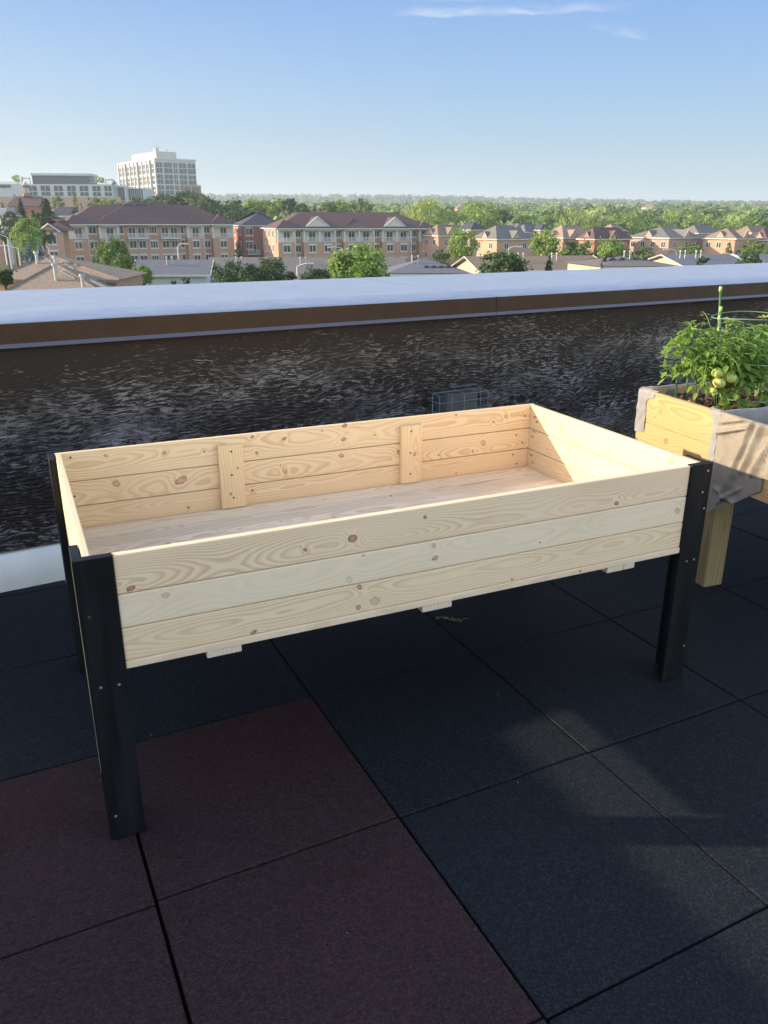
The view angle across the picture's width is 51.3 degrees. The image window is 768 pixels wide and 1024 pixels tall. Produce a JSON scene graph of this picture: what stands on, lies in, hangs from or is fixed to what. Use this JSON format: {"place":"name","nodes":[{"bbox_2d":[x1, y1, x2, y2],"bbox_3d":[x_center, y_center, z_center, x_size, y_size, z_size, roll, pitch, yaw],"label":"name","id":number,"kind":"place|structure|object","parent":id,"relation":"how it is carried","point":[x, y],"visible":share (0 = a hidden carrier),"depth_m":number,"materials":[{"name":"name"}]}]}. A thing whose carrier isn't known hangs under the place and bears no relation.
{"place":"outdoors","nodes":[
{"label":"outdoors","id":0,"kind":"place"},
{"bbox_2d":[0,207,24,263],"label":"brick house","id":1,"kind":"structure","parent":0,"point":[2,254],"depth_m":191.46,"materials":[{"name":"brown"}]},
{"bbox_2d":[7,179,43,221],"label":"cupola building","id":2,"kind":"structure","parent":0,"point":[30,202],"depth_m":283.46,"materials":[{"name":"red brick"}]},
{"bbox_2d":[40,219,79,258],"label":"brick house","id":3,"kind":"structure","parent":0,"point":[60,244],"depth_m":152.75,"materials":[{"name":"red"}]},
{"bbox_2d":[54,207,78,218],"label":"brick house","id":4,"kind":"structure","parent":0,"point":[62,212],"depth_m":217.22,"materials":[{"name":"beige"}]},
{"bbox_2d":[0,251,145,290],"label":"hall building","id":5,"kind":"structure","parent":0,"point":[48,271],"depth_m":67.35,"materials":[{"name":"orange brick"}]},
{"bbox_2d":[135,833,189,1023],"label":"roof slab","id":6,"kind":"structure","parent":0,"point":[158,913],"depth_m":1.76,"materials":[{"name":"black"}]},
{"bbox_2d":[0,263,767,592],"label":"parapet wall","id":7,"kind":"structure","parent":6,"relation":"on","point":[94,367],"depth_m":3.77,"materials":[{"name":"metal"}]},
{"bbox_2d":[425,383,488,414],"bbox_3d":[0.374,-0.511,4.110,0.346,0.283,0.132,-11,23,-29],"label":"wall light","id":8,"kind":"object","parent":7,"relation":"attached to","point":[454,400],"visible":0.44,"depth_m":4.06,"materials":[{"name":"grey metal"}]},
{"bbox_2d":[0,196,499,270],"bbox_3d":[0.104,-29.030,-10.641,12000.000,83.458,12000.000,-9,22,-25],"label":"ground","id":9,"kind":"structure","parent":0,"point":[3,267],"depth_m":2389.47,"materials":[{"name":"green plant"}]},
{"bbox_2d":[0,224,11,269],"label":"broadleaf tree","id":10,"kind":"object","parent":9,"relation":"on","point":[3,238],"visible":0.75,"depth_m":141.87,"materials":[{"name":"green plant"}]},
{"bbox_2d":[0,208,14,264],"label":"building","id":11,"kind":"structure","parent":9,"relation":"on","point":[3,210],"depth_m":185.70,"materials":[{"name":"grey"}]},
{"bbox_2d":[0,269,17,290],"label":"broadleaf tree","id":12,"kind":"object","parent":9,"relation":"on","point":[6,279],"visible":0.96,"depth_m":59.45,"materials":[{"name":"green plant"}]},
{"bbox_2d":[0,210,21,266],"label":"broadleaf tree","id":13,"kind":"object","parent":9,"relation":"on","point":[14,217],"visible":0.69,"depth_m":173.31,"materials":[{"name":"green plant"}]},
{"bbox_2d":[17,198,26,256],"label":"conifer","id":14,"kind":"object","parent":9,"relation":"on","point":[21,211],"visible":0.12,"depth_m":201.01,"materials":[{"name":"green plant"}]},
{"bbox_2d":[7,213,44,253],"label":"broadleaf tree","id":15,"kind":"object","parent":9,"relation":"on","point":[26,229],"visible":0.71,"depth_m":120.05,"materials":[{"name":"green plant"}]},
{"bbox_2d":[22,242,34,263],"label":"conifer","id":16,"kind":"object","parent":9,"relation":"on","point":[30,257],"visible":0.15,"depth_m":106.50,"materials":[{"name":"green plant"}]},
{"bbox_2d":[18,233,41,252],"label":"broadleaf tree","id":17,"kind":"object","parent":9,"relation":"on","point":[32,241],"visible":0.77,"depth_m":115.01,"materials":[{"name":"green plant"}]},
{"bbox_2d":[27,211,49,227],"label":"broadleaf tree","id":18,"kind":"object","parent":9,"relation":"on","point":[41,218],"visible":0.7,"depth_m":174.08,"materials":[{"name":"green plant"}]},
{"bbox_2d":[38,229,54,254],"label":"broadleaf tree","id":19,"kind":"object","parent":9,"relation":"on","point":[48,238],"visible":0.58,"depth_m":127.64,"materials":[{"name":"green plant"}]},
{"bbox_2d":[40,198,55,225],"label":"conifer","id":20,"kind":"object","parent":9,"relation":"on","point":[46,208],"visible":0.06,"depth_m":195.96,"materials":[{"name":"green plant"}]},
{"bbox_2d":[0,173,151,211],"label":"long white building","id":21,"kind":"structure","parent":9,"relation":"on","point":[64,186],"depth_m":392.16,"materials":[{"name":"concrete"}]},
{"bbox_2d":[89,235,131,265],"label":"broadleaf tree","id":22,"kind":"object","parent":9,"relation":"on","point":[106,253],"visible":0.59,"depth_m":86.74,"materials":[{"name":"green plant"}]},
{"bbox_2d":[110,253,136,269],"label":"broadleaf tree","id":23,"kind":"object","parent":9,"relation":"on","point":[126,263],"visible":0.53,"depth_m":81.66,"materials":[{"name":"green plant"}]},
{"bbox_2d":[131,264,154,285],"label":"broadleaf tree","id":24,"kind":"object","parent":9,"relation":"on","point":[147,277],"visible":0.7,"depth_m":80.42,"materials":[{"name":"green plant"}]},
{"bbox_2d":[65,202,235,262],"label":"apartment building","id":25,"kind":"structure","parent":9,"relation":"on","point":[152,230],"depth_m":173.50,"materials":[{"name":"brown"}]},
{"bbox_2d":[73,240,83,249],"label":"window","id":26,"kind":"structure","parent":25,"relation":"in","point":[78,243],"depth_m":165.92,"materials":[{"name":"grey glass"}]},
{"bbox_2d":[117,142,200,203],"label":"office tower","id":27,"kind":"structure","parent":9,"relation":"on","point":[156,171],"depth_m":526.50,"materials":[{"name":"concrete"}]},
{"bbox_2d":[161,191,185,204],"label":"broadleaf tree","id":28,"kind":"object","parent":9,"relation":"on","point":[168,199],"visible":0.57,"depth_m":269.40,"materials":[{"name":"green plant"}]},
{"bbox_2d":[134,256,215,284],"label":"house","id":29,"kind":"structure","parent":9,"relation":"on","point":[166,272],"depth_m":95.50,"materials":[{"name":"grey"}]},
{"bbox_2d":[173,189,198,204],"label":"broadleaf tree","id":30,"kind":"object","parent":9,"relation":"on","point":[185,194],"visible":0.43,"depth_m":275.84,"materials":[{"name":"green plant"}]},
{"bbox_2d":[188,190,209,206],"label":"broadleaf tree","id":31,"kind":"object","parent":9,"relation":"on","point":[191,200],"visible":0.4,"depth_m":269.20,"materials":[{"name":"green plant"}]},
{"bbox_2d":[196,195,219,214],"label":"broadleaf tree","id":32,"kind":"object","parent":9,"relation":"on","point":[210,208],"visible":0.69,"depth_m":250.30,"materials":[{"name":"green plant"}]},
{"bbox_2d":[209,259,247,282],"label":"broadleaf tree","id":33,"kind":"object","parent":9,"relation":"on","point":[226,273],"visible":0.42,"depth_m":74.27,"materials":[{"name":"green plant"}]},
{"bbox_2d":[214,196,250,222],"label":"broadleaf tree","id":34,"kind":"object","parent":9,"relation":"on","point":[232,209],"visible":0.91,"depth_m":249.01,"materials":[{"name":"green plant"}]},
{"bbox_2d":[235,263,264,281],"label":"broadleaf tree","id":35,"kind":"object","parent":9,"relation":"on","point":[256,274],"visible":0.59,"depth_m":72.59,"materials":[{"name":"green plant"}]},
{"bbox_2d":[243,198,264,214],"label":"broadleaf tree","id":36,"kind":"object","parent":9,"relation":"on","point":[253,203],"visible":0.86,"depth_m":278.35,"materials":[{"name":"green plant"}]},
{"bbox_2d":[255,198,275,214],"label":"broadleaf tree","id":37,"kind":"object","parent":9,"relation":"on","point":[268,204],"visible":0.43,"depth_m":289.41,"materials":[{"name":"green plant"}]},
{"bbox_2d":[257,257,290,280],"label":"broadleaf tree","id":38,"kind":"object","parent":9,"relation":"on","point":[271,273],"visible":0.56,"depth_m":74.14,"materials":[{"name":"green plant"}]},
{"bbox_2d":[268,195,285,220],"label":"broadleaf tree","id":39,"kind":"object","parent":9,"relation":"on","point":[274,207],"visible":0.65,"depth_m":284.38,"materials":[{"name":"green plant"}]},
{"bbox_2d":[279,198,296,215],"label":"broadleaf tree","id":40,"kind":"object","parent":9,"relation":"on","point":[286,202],"visible":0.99,"depth_m":269.87,"materials":[{"name":"green plant"}]},
{"bbox_2d":[292,203,310,212],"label":"broadleaf tree","id":41,"kind":"object","parent":9,"relation":"on","point":[299,207],"visible":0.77,"depth_m":265.88,"materials":[{"name":"green plant"}]},
{"bbox_2d":[300,265,331,279],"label":"broadleaf tree","id":42,"kind":"object","parent":9,"relation":"on","point":[315,274],"visible":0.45,"depth_m":73.58,"materials":[{"name":"green plant"}]},
{"bbox_2d":[318,200,337,211],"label":"broadleaf tree","id":43,"kind":"object","parent":9,"relation":"on","point":[325,206],"visible":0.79,"depth_m":306.97,"materials":[{"name":"green plant"}]},
{"bbox_2d":[330,199,351,211],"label":"broadleaf tree","id":44,"kind":"object","parent":9,"relation":"on","point":[341,205],"visible":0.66,"depth_m":306.35,"materials":[{"name":"green plant"}]},
{"bbox_2d":[260,212,433,261],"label":"apartment building","id":45,"kind":"structure","parent":9,"relation":"on","point":[317,234],"depth_m":176.74,"materials":[{"name":"brown"}]},
{"bbox_2d":[324,238,391,278],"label":"broadleaf tree","id":46,"kind":"object","parent":9,"relation":"on","point":[361,262],"visible":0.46,"depth_m":74.98,"materials":[{"name":"green plant"}]},
{"bbox_2d":[345,198,375,211],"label":"broadleaf tree","id":47,"kind":"object","parent":9,"relation":"on","point":[362,206],"visible":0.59,"depth_m":307.14,"materials":[{"name":"green plant"}]},
{"bbox_2d":[397,201,447,225],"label":"broadleaf tree","id":48,"kind":"object","parent":9,"relation":"on","point":[421,215],"visible":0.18,"depth_m":280.35,"materials":[{"name":"green plant"}]},
{"bbox_2d":[385,255,467,276],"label":"house","id":49,"kind":"structure","parent":9,"relation":"on","point":[422,266],"depth_m":95.89,"materials":[{"name":"grey"}]},
{"bbox_2d":[407,195,450,225],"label":"broadleaf tree","id":50,"kind":"object","parent":9,"relation":"on","point":[426,205],"visible":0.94,"depth_m":263.95,"materials":[{"name":"green plant"}]},
{"bbox_2d":[431,249,450,265],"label":"broadleaf tree","id":51,"kind":"object","parent":9,"relation":"on","point":[438,256],"visible":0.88,"depth_m":113.84,"materials":[{"name":"green plant"}]},
{"bbox_2d":[445,209,468,225],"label":"broadleaf tree","id":52,"kind":"object","parent":9,"relation":"on","point":[459,218],"visible":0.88,"depth_m":271.14,"materials":[{"name":"green plant"}]},
{"bbox_2d":[444,227,481,260],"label":"broadleaf tree","id":53,"kind":"object","parent":9,"relation":"on","point":[462,249],"visible":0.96,"depth_m":131.50,"materials":[{"name":"green plant"}]},
{"bbox_2d":[457,198,501,228],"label":"broadleaf tree","id":54,"kind":"object","parent":9,"relation":"on","point":[488,221],"visible":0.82,"depth_m":277.59,"materials":[{"name":"green plant"}]},
{"bbox_2d":[206,192,767,203],"bbox_3d":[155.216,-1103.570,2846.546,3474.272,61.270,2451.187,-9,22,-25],"label":"woodland","id":55,"kind":"object","parent":9,"relation":"on","point":[403,198],"visible":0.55,"depth_m":2401.31,"materials":[{"name":"green plant"}]},
{"bbox_2d":[214,199,767,211],"bbox_3d":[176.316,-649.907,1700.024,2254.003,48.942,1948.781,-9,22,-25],"label":"woodland","id":56,"kind":"object","parent":9,"relation":"on","point":[627,204],"visible":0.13,"depth_m":1279.02,"materials":[{"name":"green plant"}]},
{"bbox_2d":[219,201,767,235],"bbox_3d":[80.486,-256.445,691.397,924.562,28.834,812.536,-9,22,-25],"label":"woodland","id":57,"kind":"object","parent":9,"relation":"on","point":[716,211],"visible":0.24,"depth_m":468.39,"materials":[{"name":"green plant"}]},
{"bbox_2d":[475,250,532,272],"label":"broadleaf tree","id":58,"kind":"object","parent":9,"relation":"on","point":[512,262],"visible":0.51,"depth_m":67.90,"materials":[{"name":"green plant"}]},
{"bbox_2d":[496,208,514,224],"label":"broadleaf tree","id":59,"kind":"object","parent":9,"relation":"on","point":[505,217],"visible":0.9,"depth_m":280.00,"materials":[{"name":"green plant"}]},
{"bbox_2d":[521,224,534,249],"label":"brick house","id":60,"kind":"structure","parent":9,"relation":"on","point":[527,228],"depth_m":216.36,"materials":[{"name":"grey"}]},
{"bbox_2d":[514,214,545,225],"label":"broadleaf tree","id":61,"kind":"object","parent":9,"relation":"on","point":[522,222],"visible":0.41,"depth_m":312.94,"materials":[{"name":"green plant"}]},
{"bbox_2d":[533,224,552,255],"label":"brick house","id":62,"kind":"structure","parent":9,"relation":"on","point":[538,227],"depth_m":216.11,"materials":[{"name":"grey"}]},
{"bbox_2d":[528,227,562,255],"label":"broadleaf tree","id":63,"kind":"object","parent":9,"relation":"on","point":[551,243],"visible":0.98,"depth_m":133.63,"materials":[{"name":"green plant"}]},
{"bbox_2d":[535,212,559,228],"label":"broadleaf tree","id":64,"kind":"object","parent":9,"relation":"on","point":[547,217],"visible":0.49,"depth_m":317.98,"materials":[{"name":"green plant"}]},
{"bbox_2d":[555,206,594,230],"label":"broadleaf tree","id":65,"kind":"object","parent":9,"relation":"on","point":[579,220],"visible":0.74,"depth_m":299.26,"materials":[{"name":"green plant"}]},
{"bbox_2d":[555,239,598,257],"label":"broadleaf tree","id":66,"kind":"object","parent":9,"relation":"on","point":[580,250],"visible":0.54,"depth_m":132.09,"materials":[{"name":"green plant"}]},
{"bbox_2d":[582,209,612,227],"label":"broadleaf tree","id":67,"kind":"object","parent":9,"relation":"on","point":[599,223],"visible":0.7,"depth_m":299.63,"materials":[{"name":"green plant"}]},
{"bbox_2d":[598,202,621,219],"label":"broadleaf tree","id":68,"kind":"object","parent":9,"relation":"on","point":[607,209],"visible":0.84,"depth_m":428.68,"materials":[{"name":"green plant"}]},
{"bbox_2d":[593,236,630,257],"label":"broadleaf tree","id":69,"kind":"object","parent":9,"relation":"on","point":[606,248],"visible":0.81,"depth_m":130.03,"materials":[{"name":"green plant"}]},
{"bbox_2d":[607,209,641,233],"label":"broadleaf tree","id":70,"kind":"object","parent":9,"relation":"on","point":[628,215],"visible":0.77,"depth_m":309.56,"materials":[{"name":"green plant"}]},
{"bbox_2d":[628,246,655,258],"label":"broadleaf tree","id":71,"kind":"object","parent":9,"relation":"on","point":[642,253],"visible":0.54,"depth_m":128.77,"materials":[{"name":"green plant"}]},
{"bbox_2d":[631,210,666,231],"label":"broadleaf tree","id":72,"kind":"object","parent":9,"relation":"on","point":[655,221],"visible":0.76,"depth_m":307.66,"materials":[{"name":"green plant"}]},
{"bbox_2d":[652,209,689,228],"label":"broadleaf tree","id":73,"kind":"object","parent":9,"relation":"on","point":[672,213],"visible":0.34,"depth_m":319.98,"materials":[{"name":"green plant"}]},
{"bbox_2d":[677,242,703,253],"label":"broadleaf tree","id":74,"kind":"object","parent":9,"relation":"on","point":[692,246],"visible":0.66,"depth_m":132.41,"materials":[{"name":"green plant"}]},
{"bbox_2d":[672,212,716,228],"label":"broadleaf tree","id":75,"kind":"object","parent":9,"relation":"on","point":[696,222],"visible":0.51,"depth_m":311.00,"materials":[{"name":"green plant"}]},
{"bbox_2d":[698,216,736,230],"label":"broadleaf tree","id":76,"kind":"object","parent":9,"relation":"on","point":[714,223],"visible":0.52,"depth_m":300.46,"materials":[{"name":"green plant"}]},
{"bbox_2d":[721,211,755,228],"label":"broadleaf tree","id":77,"kind":"object","parent":9,"relation":"on","point":[736,222],"visible":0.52,"depth_m":307.46,"materials":[{"name":"green plant"}]},
{"bbox_2d":[734,250,762,263],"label":"broadleaf tree","id":78,"kind":"object","parent":9,"relation":"on","point":[751,259],"visible":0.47,"depth_m":76.01,"materials":[{"name":"green plant"}]},
{"bbox_2d":[735,239,765,253],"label":"broadleaf tree","id":79,"kind":"object","parent":9,"relation":"on","point":[755,245],"visible":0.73,"depth_m":129.98,"materials":[{"name":"green plant"}]},
{"bbox_2d":[233,212,274,256],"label":"apartment building","id":80,"kind":"structure","parent":0,"point":[248,233],"depth_m":186.88,"materials":[{"name":"red brick"}]},
{"bbox_2d":[0,697,546,1023],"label":"red rubber floor","id":81,"kind":"structure","parent":0,"point":[300,881],"depth_m":1.79,"materials":[{"name":"red rubber"}]},
{"bbox_2d":[208,257,405,282],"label":"house","id":82,"kind":"structure","parent":0,"point":[291,263],"depth_m":104.09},
{"bbox_2d":[0,496,767,1023],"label":"dark rubber floor","id":83,"kind":"structure","parent":0,"point":[578,804],"depth_m":2.34,"materials":[{"name":"black rubber"}]},
{"bbox_2d":[47,401,712,839],"bbox_3d":[-0.033,0.179,2.593,1.831,0.743,0.950,-9,22,-23],"label":"planter bed","id":84,"kind":"object","parent":83,"relation":"on","point":[209,547],"visible":1,"depth_m":2.34,"materials":[{"name":"brown wood"}]},
{"bbox_2d":[634,381,767,586],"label":"planter bed","id":85,"kind":"object","parent":83,"relation":"on","point":[663,420],"visible":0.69,"depth_m":3.29,"materials":[{"name":"brown wood"}]},
{"bbox_2d":[666,389,767,410],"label":"soil","id":86,"kind":"structure","parent":85,"relation":"in","point":[706,400],"depth_m":3.46,"materials":[{"name":"brown soil"}]},
{"bbox_2d":[660,369,697,403],"bbox_3d":[1.259,-0.519,3.347,0.214,0.147,0.214,-9,22,-25],"label":"plant cage","id":87,"kind":"object","parent":86,"relation":"on","point":[687,377],"visible":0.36,"depth_m":3.29,"materials":[{"name":"green metal"}]},
{"bbox_2d":[657,311,767,410],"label":"tomato plant","id":88,"kind":"object","parent":86,"relation":"on","point":[724,377],"visible":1,"depth_m":3.21,"materials":[{"name":"green plant"}]},
{"bbox_2d":[711,286,767,405],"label":"tomato cage","id":89,"kind":"object","parent":86,"relation":"on","point":[719,313],"visible":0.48,"depth_m":3.20,"materials":[{"name":"green"}]},
{"bbox_2d":[749,479,767,503],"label":"planter bed","id":90,"kind":"object","parent":83,"relation":"on","point":[762,495],"visible":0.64,"depth_m":2.92,"materials":[{"name":"brown wood"}]},
{"bbox_2d":[706,411,767,511],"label":"draped fabric","id":91,"kind":"object","parent":90,"relation":"hanging from","point":[740,467],"visible":0.99,"depth_m":3.00,"materials":[{"name":"beige fabric"}]},
{"bbox_2d":[0,0,767,202],"label":"sky","id":92,"kind":"structure","parent":0,"point":[648,100],"materials":[{"name":"blue"}]},
{"bbox_2d":[421,224,469,265],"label":"brick house","id":93,"kind":"structure","parent":0,"point":[437,236],"depth_m":179.84,"materials":[{"name":"orange"}]},
{"bbox_2d":[460,222,486,255],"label":"brick house","id":94,"kind":"structure","parent":0,"point":[478,228],"depth_m":216.61,"materials":[{"name":"grey"}]},
{"bbox_2d":[472,225,533,255],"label":"brick house","id":95,"kind":"structure","parent":0,"point":[500,238],"depth_m":175.29,"materials":[{"name":"grey"}]},
{"bbox_2d":[451,252,595,273],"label":"house","id":96,"kind":"structure","parent":0,"point":[469,264],"depth_m":99.94,"materials":[{"name":"beige"}]},
{"bbox_2d":[539,225,585,255],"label":"brick house","id":97,"kind":"structure","parent":0,"point":[569,232],"depth_m":187.28,"materials":[{"name":"grey"}]},
{"bbox_2d":[576,227,632,256],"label":"brick house","id":98,"kind":"structure","parent":0,"point":[594,234],"depth_m":176.37,"materials":[{"name":"grey"}]},
{"bbox_2d":[566,250,677,269],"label":"house","id":99,"kind":"structure","parent":0,"point":[624,261],"depth_m":88.51,"materials":[{"name":"beige"}]},
{"bbox_2d":[629,227,703,257],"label":"brick house","id":100,"kind":"structure","parent":0,"point":[659,239],"depth_m":179.49,"materials":[{"name":"brown brick"}]},
{"bbox_2d":[648,250,747,265],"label":"house","id":101,"kind":"structure","parent":0,"point":[680,259],"depth_m":102.40,"materials":[{"name":"beige"}]},
{"bbox_2d":[686,225,718,248],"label":"brick house","id":102,"kind":"structure","parent":0,"point":[703,230],"depth_m":217.56,"materials":[{"name":"grey"}]},
{"bbox_2d":[701,228,756,253],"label":"brick house","id":103,"kind":"structure","parent":0,"point":[717,242],"depth_m":176.72,"materials":[{"name":"orange"}]},
{"bbox_2d":[732,254,767,262],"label":"house","id":104,"kind":"structure","parent":0,"point":[764,256],"depth_m":106.28,"materials":[{"name":"beige"}]},
{"bbox_2d":[738,226,764,235],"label":"brick house","id":105,"kind":"structure","parent":0,"point":[753,230],"depth_m":217.00,"materials":[{"name":"grey"}]},
{"bbox_2d":[753,228,767,251],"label":"brick house","id":106,"kind":"structure","parent":0,"point":[761,235],"depth_m":180.75,"materials":[{"name":"grey"}]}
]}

